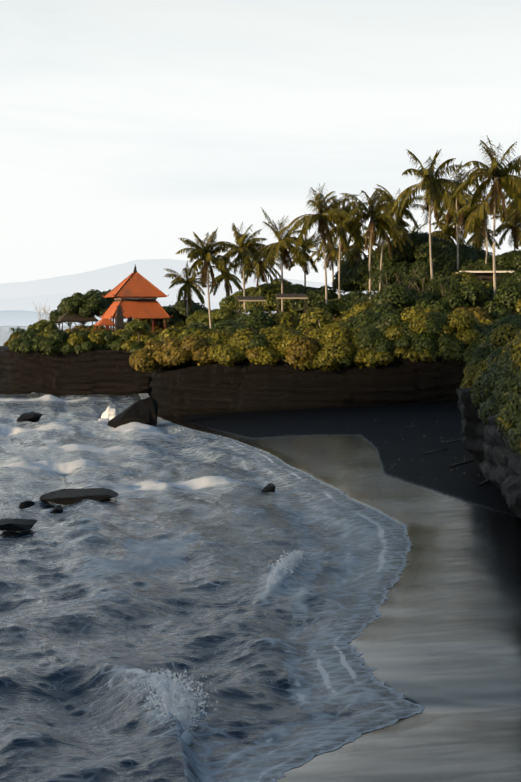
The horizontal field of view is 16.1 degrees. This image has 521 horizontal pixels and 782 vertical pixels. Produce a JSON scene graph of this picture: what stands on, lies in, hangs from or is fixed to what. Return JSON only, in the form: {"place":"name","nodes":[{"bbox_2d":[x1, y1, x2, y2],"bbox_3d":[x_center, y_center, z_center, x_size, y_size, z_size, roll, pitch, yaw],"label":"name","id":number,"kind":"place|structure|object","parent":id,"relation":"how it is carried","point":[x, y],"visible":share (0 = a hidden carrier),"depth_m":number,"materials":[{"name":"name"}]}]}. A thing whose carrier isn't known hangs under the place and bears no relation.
{"place":"outdoors","nodes":[
{"label":"outdoors","id":0,"kind":"place"},
{"bbox_2d":[10,326,24,335],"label":"pandanus tree","id":1,"kind":"object","parent":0,"point":[16,330],"visible":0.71,"depth_m":365.39,"materials":[{"name":"green plant"}]},
{"bbox_2d":[0,346,153,395],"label":"cliff","id":2,"kind":"structure","parent":0,"point":[111,372],"depth_m":352.56,"materials":[{"name":"brown stone"}]},
{"bbox_2d":[33,302,49,320],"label":"bare tree","id":3,"kind":"object","parent":2,"relation":"on","point":[40,311],"visible":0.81,"depth_m":402.84,"materials":[{"name":"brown wood"}]},
{"bbox_2d":[3,328,179,356],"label":"hedge bush","id":4,"kind":"object","parent":2,"relation":"on","point":[49,343],"visible":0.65,"depth_m":351.99,"materials":[{"name":"green plant"}]},
{"bbox_2d":[124,320,150,343],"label":"tree","id":5,"kind":"object","parent":2,"relation":"on","point":[139,327],"visible":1,"depth_m":348.83,"materials":[{"name":"green plant"}]},
{"bbox_2d":[0,310,158,325],"bbox_3d":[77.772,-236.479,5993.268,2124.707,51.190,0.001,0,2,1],"label":"mountain coast","id":6,"kind":"structure","parent":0,"point":[17,318],"depth_m":6003.70},
{"bbox_2d":[0,293,275,314],"bbox_3d":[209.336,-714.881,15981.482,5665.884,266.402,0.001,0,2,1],"label":"hill","id":7,"kind":"structure","parent":0,"point":[28,304],"depth_m":16006.11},
{"bbox_2d":[147,360,218,393],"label":"cliff","id":8,"kind":"structure","parent":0,"point":[166,369],"depth_m":273.22,"materials":[{"name":"brown stone"}]},
{"bbox_2d":[0,259,376,302],"bbox_3d":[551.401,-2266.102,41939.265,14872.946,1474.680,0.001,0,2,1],"label":"mountain","id":9,"kind":"structure","parent":0,"point":[153,271],"depth_m":41971.44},
{"bbox_2d":[0,326,425,781],"bbox_3d":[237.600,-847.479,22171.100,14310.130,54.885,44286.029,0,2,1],"label":"sea","id":10,"kind":"structure","parent":0,"point":[174,548],"depth_m":91.73,"materials":[{"name":"blue liquid"}]},
{"bbox_2d":[0,518,36,530],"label":"reef rock","id":11,"kind":"object","parent":10,"relation":"in","point":[11,524],"visible":1,"depth_m":122.64,"materials":[{"name":"grey stone"}]},
{"bbox_2d":[18,500,34,509],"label":"reef rock","id":12,"kind":"object","parent":10,"relation":"in","point":[26,504],"visible":1,"depth_m":137.70,"materials":[{"name":"grey stone"}]},
{"bbox_2d":[16,412,42,421],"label":"reef rock","id":13,"kind":"object","parent":10,"relation":"in","point":[33,417],"visible":0.83,"depth_m":255.37,"materials":[{"name":"black stone"}]},
{"bbox_2d":[50,505,62,513],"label":"reef rock","id":14,"kind":"object","parent":10,"relation":"in","point":[57,509],"visible":1,"depth_m":134.25,"materials":[{"name":"grey stone"}]},
{"bbox_2d":[39,488,117,504],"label":"reef rock","id":15,"kind":"object","parent":10,"relation":"in","point":[67,496],"visible":0.96,"depth_m":142.06,"materials":[{"name":"grey stone"}]},
{"bbox_2d":[98,406,118,422],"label":"sea spray","id":16,"kind":"object","parent":10,"relation":"on","point":[109,413],"visible":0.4,"depth_m":268.45,"materials":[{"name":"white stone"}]},
{"bbox_2d":[107,396,157,427],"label":"sea stack rock","id":17,"kind":"object","parent":10,"relation":"in","point":[143,411],"visible":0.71,"depth_m":243.57,"materials":[{"name":"black stone"}]},
{"bbox_2d":[123,668,217,745],"bbox_3d":[-3.381,10.898,64.988,3.836,1.409,12.073,0,2,1],"label":"sea spray","id":18,"kind":"object","parent":10,"relation":"on","point":[176,703],"depth_m":63.51,"materials":[{"name":"white liquid"}]},
{"bbox_2d":[261,484,275,492],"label":"reef rock","id":19,"kind":"object","parent":10,"relation":"in","point":[268,488],"visible":1,"depth_m":149.46,"materials":[{"name":"grey stone"}]},
{"bbox_2d":[267,550,312,583],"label":"sea spray","id":20,"kind":"object","parent":10,"relation":"on","point":[294,555],"visible":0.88,"depth_m":100.88,"materials":[{"name":"white liquid"}]},
{"bbox_2d":[0,0,520,282],"label":"sky","id":21,"kind":"structure","parent":0,"point":[129,129],"materials":[{"name":"white"}]},
{"bbox_2d":[149,356,466,416],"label":"cliff","id":22,"kind":"structure","parent":0,"point":[281,384],"depth_m":257.43,"materials":[{"name":"brown stone"}]},
{"bbox_2d":[144,326,190,370],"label":"hedge bush","id":23,"kind":"object","parent":22,"relation":"on","point":[155,342],"depth_m":268.97,"materials":[{"name":"green plant"}]},
{"bbox_2d":[129,306,491,372],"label":"hedge bush","id":24,"kind":"object","parent":22,"relation":"on","point":[414,333],"visible":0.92,"depth_m":255.38,"materials":[{"name":"green plant"}]},
{"bbox_2d":[147,393,520,781],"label":"beach sand","id":25,"kind":"structure","parent":0,"point":[439,639],"depth_m":93.24,"materials":[{"name":"grey sand"}]},
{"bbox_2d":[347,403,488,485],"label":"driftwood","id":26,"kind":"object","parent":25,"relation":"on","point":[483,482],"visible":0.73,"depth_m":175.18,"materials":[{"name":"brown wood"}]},
{"bbox_2d":[191,304,519,370],"bbox_3d":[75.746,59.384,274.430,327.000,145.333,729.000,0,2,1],"label":"ground","id":27,"kind":"structure","parent":0,"point":[192,362],"depth_m":262.99,"materials":[{"name":"soil"}]},
{"bbox_2d":[28,319,57,330],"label":"bush","id":28,"kind":"object","parent":27,"relation":"on","point":[44,325],"visible":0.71,"depth_m":377.14,"materials":[{"name":"green plant"}]},
{"bbox_2d":[49,310,86,328],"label":"tree","id":29,"kind":"object","parent":27,"relation":"on","point":[55,315],"visible":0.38,"depth_m":396.43,"materials":[{"name":"green plant"}]},
{"bbox_2d":[57,307,98,329],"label":"thatched hut","id":30,"kind":"object","parent":27,"relation":"on","point":[74,317],"visible":0.5,"depth_m":388.02,"materials":[{"name":"brown plant"}]},
{"bbox_2d":[57,292,110,323],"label":"tree","id":31,"kind":"object","parent":27,"relation":"on","point":[94,303],"visible":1,"depth_m":386.60,"materials":[{"name":"green plant"}]},
{"bbox_2d":[86,289,114,329],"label":"tree","id":32,"kind":"object","parent":27,"relation":"on","point":[110,300],"depth_m":394.10,"materials":[{"name":"green plant"}]},
{"bbox_2d":[25,319,187,333],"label":"hedge","id":33,"kind":"object","parent":27,"relation":"on","point":[88,328],"visible":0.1,"depth_m":369.97,"materials":[{"name":"green plant"}]},
{"bbox_2d":[113,303,125,331],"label":"candi gate tower","id":34,"kind":"structure","parent":27,"relation":"on","point":[120,322],"depth_m":360.06,"materials":[{"name":"grey stone"}]},
{"bbox_2d":[94,264,172,331],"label":"wantilan pavilion","id":35,"kind":"structure","parent":27,"relation":"on","point":[135,294],"depth_m":366.57,"materials":[{"name":"tile"}]},
{"bbox_2d":[144,306,184,325],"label":"tree","id":36,"kind":"object","parent":27,"relation":"on","point":[174,318],"visible":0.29,"depth_m":384.42,"materials":[{"name":"green plant"}]},
{"bbox_2d":[163,261,210,316],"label":"palm","id":37,"kind":"object","parent":27,"relation":"on","point":[187,286],"visible":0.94,"depth_m":377.17,"materials":[{"name":"green plant"}]},
{"bbox_2d":[165,300,208,319],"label":"tree","id":38,"kind":"object","parent":27,"relation":"on","point":[179,306],"visible":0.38,"depth_m":386.48,"materials":[{"name":"green plant"}]},
{"bbox_2d":[184,309,207,328],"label":"bush","id":39,"kind":"object","parent":27,"relation":"on","point":[194,317],"visible":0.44,"depth_m":366.98,"materials":[{"name":"green plant"}]},
{"bbox_2d":[176,229,234,327],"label":"palm","id":40,"kind":"object","parent":27,"relation":"on","point":[206,252],"visible":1,"depth_m":332.55,"materials":[{"name":"green plant"}]},
{"bbox_2d":[197,307,243,328],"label":"bush","id":41,"kind":"object","parent":27,"relation":"on","point":[222,313],"visible":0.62,"depth_m":341.20,"materials":[{"name":"green plant"}]},
{"bbox_2d":[209,258,242,296],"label":"palm","id":42,"kind":"object","parent":27,"relation":"on","point":[220,278],"visible":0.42,"depth_m":382.61,"materials":[{"name":"green plant"}]},
{"bbox_2d":[212,222,268,313],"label":"palm","id":43,"kind":"object","parent":27,"relation":"on","point":[246,251],"visible":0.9,"depth_m":341.62,"materials":[{"name":"green plant"}]},
{"bbox_2d":[219,286,275,312],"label":"tree","id":44,"kind":"object","parent":27,"relation":"on","point":[230,301],"visible":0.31,"depth_m":366.94,"materials":[{"name":"green plant"}]},
{"bbox_2d":[236,296,265,315],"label":"warung shack","id":45,"kind":"structure","parent":27,"relation":"on","point":[250,298],"depth_m":315.29,"materials":[{"name":"brown wood"}]},
{"bbox_2d":[238,246,280,286],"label":"palm","id":46,"kind":"object","parent":27,"relation":"on","point":[260,273],"visible":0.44,"depth_m":357.34,"materials":[{"name":"green plant"}]},
{"bbox_2d":[246,278,313,314],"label":"tree","id":47,"kind":"object","parent":27,"relation":"on","point":[267,291],"visible":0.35,"depth_m":343.02,"materials":[{"name":"green plant"}]},
{"bbox_2d":[251,207,317,312],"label":"palm","id":48,"kind":"object","parent":27,"relation":"on","point":[284,247],"visible":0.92,"depth_m":336.62,"materials":[{"name":"green plant"}]},
{"bbox_2d":[275,294,307,313],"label":"warung shack","id":49,"kind":"structure","parent":27,"relation":"on","point":[291,296],"depth_m":310.52,"materials":[{"name":"brown wood"}]},
{"bbox_2d":[288,232,323,286],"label":"palm","id":50,"kind":"object","parent":27,"relation":"on","point":[305,269],"visible":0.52,"depth_m":362.03,"materials":[{"name":"green plant"}]},
{"bbox_2d":[286,285,341,313],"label":"tree","id":51,"kind":"object","parent":27,"relation":"on","point":[315,295],"visible":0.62,"depth_m":339.12,"materials":[{"name":"green plant"}]},
{"bbox_2d":[286,183,359,307],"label":"palm","id":52,"kind":"object","parent":27,"relation":"on","point":[320,217],"visible":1,"depth_m":314.44,"materials":[{"name":"green plant"}]},
{"bbox_2d":[306,298,352,316],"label":"bush","id":53,"kind":"object","parent":27,"relation":"on","point":[338,307],"visible":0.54,"depth_m":316.37,"materials":[{"name":"green plant"}]},
{"bbox_2d":[309,231,352,286],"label":"palm","id":54,"kind":"object","parent":27,"relation":"on","point":[332,254],"visible":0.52,"depth_m":359.21,"materials":[{"name":"green plant"}]},
{"bbox_2d":[310,198,368,297],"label":"palm","id":55,"kind":"object","parent":27,"relation":"on","point":[358,237],"visible":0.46,"depth_m":322.12,"materials":[{"name":"green plant"}]},
{"bbox_2d":[177,270,520,339],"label":"hedge","id":56,"kind":"object","parent":27,"relation":"on","point":[398,298],"visible":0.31,"depth_m":278.70,"materials":[{"name":"green plant"}]},
{"bbox_2d":[332,290,373,316],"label":"bush","id":57,"kind":"object","parent":27,"relation":"on","point":[352,297],"visible":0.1,"depth_m":326.75,"materials":[{"name":"green plant"}]},
{"bbox_2d":[340,230,377,268],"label":"tree","id":58,"kind":"object","parent":27,"relation":"on","point":[356,252],"visible":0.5,"depth_m":346.39,"materials":[{"name":"green plant"}]},
{"bbox_2d":[340,188,403,298],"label":"palm","id":59,"kind":"object","parent":27,"relation":"on","point":[381,220],"visible":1,"depth_m":314.50,"materials":[{"name":"green plant"}]},
{"bbox_2d":[355,285,392,302],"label":"bush","id":60,"kind":"object","parent":27,"relation":"on","point":[368,294],"visible":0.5,"depth_m":292.14,"materials":[{"name":"green plant"}]},
{"bbox_2d":[332,255,420,293],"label":"tree","id":61,"kind":"object","parent":27,"relation":"on","point":[355,277],"visible":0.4,"depth_m":343.83,"materials":[{"name":"green plant"}]},
{"bbox_2d":[364,206,413,291],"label":"palm","id":62,"kind":"object","parent":27,"relation":"on","point":[403,233],"visible":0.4,"depth_m":337.13,"materials":[{"name":"green plant"}]},
{"bbox_2d":[372,266,410,289],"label":"pandanus tree","id":63,"kind":"object","parent":27,"relation":"on","point":[385,269],"visible":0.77,"depth_m":289.25,"materials":[{"name":"green plant"}]},
{"bbox_2d":[376,260,423,290],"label":"pandanus tree","id":64,"kind":"object","parent":27,"relation":"on","point":[404,265],"visible":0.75,"depth_m":293.06,"materials":[{"name":"green plant"}]},
{"bbox_2d":[374,184,426,281],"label":"palm","id":65,"kind":"object","parent":27,"relation":"on","point":[408,214],"visible":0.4,"depth_m":340.81,"materials":[{"name":"green plant"}]},
{"bbox_2d":[367,231,452,290],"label":"tree","id":66,"kind":"object","parent":27,"relation":"on","point":[418,250],"visible":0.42,"depth_m":339.88,"materials":[{"name":"green plant"}]},
{"bbox_2d":[389,220,435,239],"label":"tree","id":67,"kind":"object","parent":27,"relation":"on","point":[412,231],"visible":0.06,"depth_m":357.36,"materials":[{"name":"green plant"}]},
{"bbox_2d":[402,272,439,294],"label":"pandanus tree","id":68,"kind":"object","parent":27,"relation":"on","point":[430,280],"visible":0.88,"depth_m":287.10,"materials":[{"name":"green plant"}]},
{"bbox_2d":[391,149,472,278],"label":"palm","id":69,"kind":"object","parent":27,"relation":"on","point":[434,192],"visible":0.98,"depth_m":296.37,"materials":[{"name":"green plant"}]},
{"bbox_2d":[424,279,446,291],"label":"bush","id":70,"kind":"object","parent":27,"relation":"on","point":[426,286],"visible":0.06,"depth_m":295.53,"materials":[{"name":"green plant"}]},
{"bbox_2d":[433,277,459,297],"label":"bush","id":71,"kind":"object","parent":27,"relation":"on","point":[449,287],"visible":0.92,"depth_m":283.91,"materials":[{"name":"green plant"}]},
{"bbox_2d":[404,243,492,289],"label":"tree","id":72,"kind":"object","parent":27,"relation":"on","point":[446,254],"visible":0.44,"depth_m":335.02,"materials":[{"name":"green plant"}]},
{"bbox_2d":[431,215,465,244],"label":"tree","id":73,"kind":"object","parent":27,"relation":"on","point":[448,233],"visible":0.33,"depth_m":363.27,"materials":[{"name":"green plant"}]},
{"bbox_2d":[431,162,476,268],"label":"palm","id":74,"kind":"object","parent":27,"relation":"on","point":[462,202],"visible":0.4,"depth_m":329.05,"materials":[{"name":"green plant"}]},
{"bbox_2d":[434,187,486,238],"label":"palm","id":75,"kind":"object","parent":27,"relation":"on","point":[446,226],"visible":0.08,"depth_m":336.99,"materials":[{"name":"green plant"}]},
{"bbox_2d":[448,255,495,277],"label":"tree","id":76,"kind":"object","parent":27,"relation":"on","point":[470,265],"visible":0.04,"depth_m":323.64,"materials":[{"name":"green plant"}]},
{"bbox_2d":[456,276,498,299],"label":"bush","id":77,"kind":"object","parent":27,"relation":"on","point":[488,285],"visible":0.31,"depth_m":285.55,"materials":[{"name":"green plant"}]},
{"bbox_2d":[452,176,513,263],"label":"palm","id":78,"kind":"object","parent":27,"relation":"on","point":[477,218],"visible":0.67,"depth_m":318.31,"materials":[{"name":"green plant"}]},
{"bbox_2d":[466,223,500,250],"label":"tree","id":79,"kind":"object","parent":27,"relation":"on","point":[478,242],"visible":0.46,"depth_m":344.84,"materials":[{"name":"green plant"}]},
{"bbox_2d":[459,271,513,307],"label":"villa terrace","id":80,"kind":"structure","parent":27,"relation":"on","point":[487,275],"depth_m":309.45,"materials":[{"name":"white paint"}]},
{"bbox_2d":[453,137,520,302],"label":"palm","id":81,"kind":"object","parent":27,"relation":"on","point":[497,172],"visible":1,"depth_m":281.64,"materials":[{"name":"green plant"}]},
{"bbox_2d":[474,249,520,270],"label":"tree","id":82,"kind":"object","parent":27,"relation":"on","point":[510,260],"visible":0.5,"depth_m":318.37,"materials":[{"name":"green plant"}]},
{"bbox_2d":[489,174,517,227],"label":"palm","id":83,"kind":"object","parent":27,"relation":"on","point":[508,207],"visible":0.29,"depth_m":308.68,"materials":[{"name":"green plant"}]},
{"bbox_2d":[491,201,520,249],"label":"palm","id":84,"kind":"object","parent":27,"relation":"on","point":[515,232],"visible":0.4,"depth_m":351.41,"materials":[{"name":"green plant"}]},
{"bbox_2d":[496,271,515,285],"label":"bush","id":85,"kind":"object","parent":27,"relation":"on","point":[501,277],"visible":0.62,"depth_m":289.14,"materials":[{"name":"green plant"}]},
{"bbox_2d":[492,170,520,224],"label":"palm","id":86,"kind":"object","parent":27,"relation":"on","point":[518,217],"visible":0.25,"depth_m":326.84,"materials":[{"name":"green plant"}]},
{"bbox_2d":[498,269,520,286],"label":"bush","id":87,"kind":"object","parent":27,"relation":"on","point":[514,272],"visible":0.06,"depth_m":295.67,"materials":[{"name":"green plant"}]},
{"bbox_2d":[510,207,520,246],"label":"palm","id":88,"kind":"object","parent":27,"relation":"on","point":[514,209],"visible":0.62,"depth_m":293.54,"materials":[{"name":"green plant"}]},
{"bbox_2d":[456,388,520,517],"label":"cliff","id":89,"kind":"structure","parent":0,"point":[494,455],"depth_m":123.95,"materials":[{"name":"grey stone"}]},
{"bbox_2d":[460,314,520,455],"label":"hedge bush","id":90,"kind":"object","parent":89,"relation":"on","point":[492,373],"visible":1,"depth_m":130.25,"materials":[{"name":"green plant"}]}
]}

